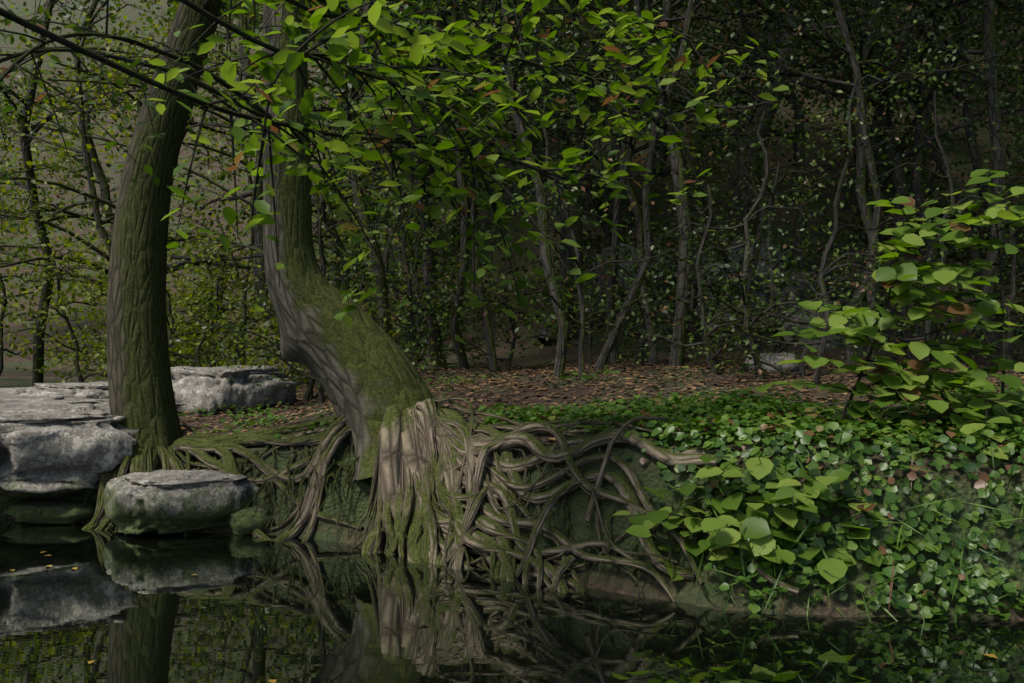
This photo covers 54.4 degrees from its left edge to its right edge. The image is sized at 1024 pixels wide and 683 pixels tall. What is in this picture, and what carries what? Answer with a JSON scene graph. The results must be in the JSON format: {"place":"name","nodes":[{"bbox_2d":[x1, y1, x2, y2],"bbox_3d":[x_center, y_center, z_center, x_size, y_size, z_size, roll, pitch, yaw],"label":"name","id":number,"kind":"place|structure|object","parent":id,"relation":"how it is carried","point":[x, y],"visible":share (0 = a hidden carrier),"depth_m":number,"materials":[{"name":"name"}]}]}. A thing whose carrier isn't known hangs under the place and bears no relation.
{"place":"outdoors","nodes":[
{"label":"outdoors","id":0,"kind":"place"},
{"bbox_2d":[0,519,1023,682],"bbox_3d":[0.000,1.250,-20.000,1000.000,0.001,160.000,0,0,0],"label":"water","id":1,"kind":"structure","parent":0,"point":[119,607],"depth_m":4.34,"materials":[{"name":"black liquid"}]},
{"bbox_2d":[0,0,1023,620],"bbox_3d":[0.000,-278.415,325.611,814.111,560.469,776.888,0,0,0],"label":"terrain","id":2,"kind":"structure","parent":0,"point":[576,502],"depth_m":14.40,"materials":[{"name":"green plant"}]},
{"bbox_2d":[0,365,300,534],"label":"bank rocks","id":3,"kind":"object","parent":2,"relation":"on","point":[58,441],"visible":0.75,"depth_m":6.75,"materials":[{"name":"grey stone"}]},
{"bbox_2d":[107,0,222,474],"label":"tree","id":4,"kind":"object","parent":2,"relation":"on","point":[141,395],"visible":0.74,"depth_m":7.10,"materials":[{"name":"brown plant"}]},
{"bbox_2d":[262,0,439,479],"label":"tree","id":5,"kind":"object","parent":2,"relation":"on","point":[363,370],"visible":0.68,"depth_m":6.57,"materials":[{"name":"brown plant"}]},
{"bbox_2d":[0,0,788,357],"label":"tree leaves","id":6,"kind":"object","parent":2,"relation":"on","point":[410,48],"visible":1,"depth_m":4.57,"materials":[{"name":"green plant"}]},
{"bbox_2d":[0,0,778,251],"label":"tree branches","id":7,"kind":"object","parent":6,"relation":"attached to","point":[40,49],"visible":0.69,"depth_m":5.84,"materials":[{"name":"green plant"}]},
{"bbox_2d":[70,394,800,603],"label":"tree roots","id":8,"kind":"object","parent":2,"relation":"on","point":[434,462],"visible":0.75,"depth_m":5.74,"materials":[{"name":"brown wood"}]},
{"bbox_2d":[0,0,1023,403],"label":"forest trees","id":9,"kind":"object","parent":2,"relation":"on","point":[872,66],"visible":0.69,"depth_m":11.96,"materials":[{"name":"green plant"}]},
{"bbox_2d":[11,350,1023,682],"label":"leaf litter","id":10,"kind":"object","parent":2,"relation":"on","point":[569,366],"visible":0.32,"depth_m":9.36,"materials":[{"name":"brown plant"}]},
{"bbox_2d":[178,365,1023,622],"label":"ivy groundcover","id":11,"kind":"object","parent":2,"relation":"on","point":[755,417],"visible":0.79,"depth_m":4.91,"materials":[{"name":"green plant"}]},
{"bbox_2d":[591,238,867,371],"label":"hill rocks","id":12,"kind":"object","parent":2,"relation":"on","point":[773,358],"visible":0.2,"depth_m":14.38,"materials":[{"name":"grey stone"}]},
{"bbox_2d":[612,169,1023,583],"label":"hazel saplings","id":13,"kind":"object","parent":2,"relation":"on","point":[757,526],"visible":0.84,"depth_m":5.44,"materials":[{"name":"green plant"}]}
]}

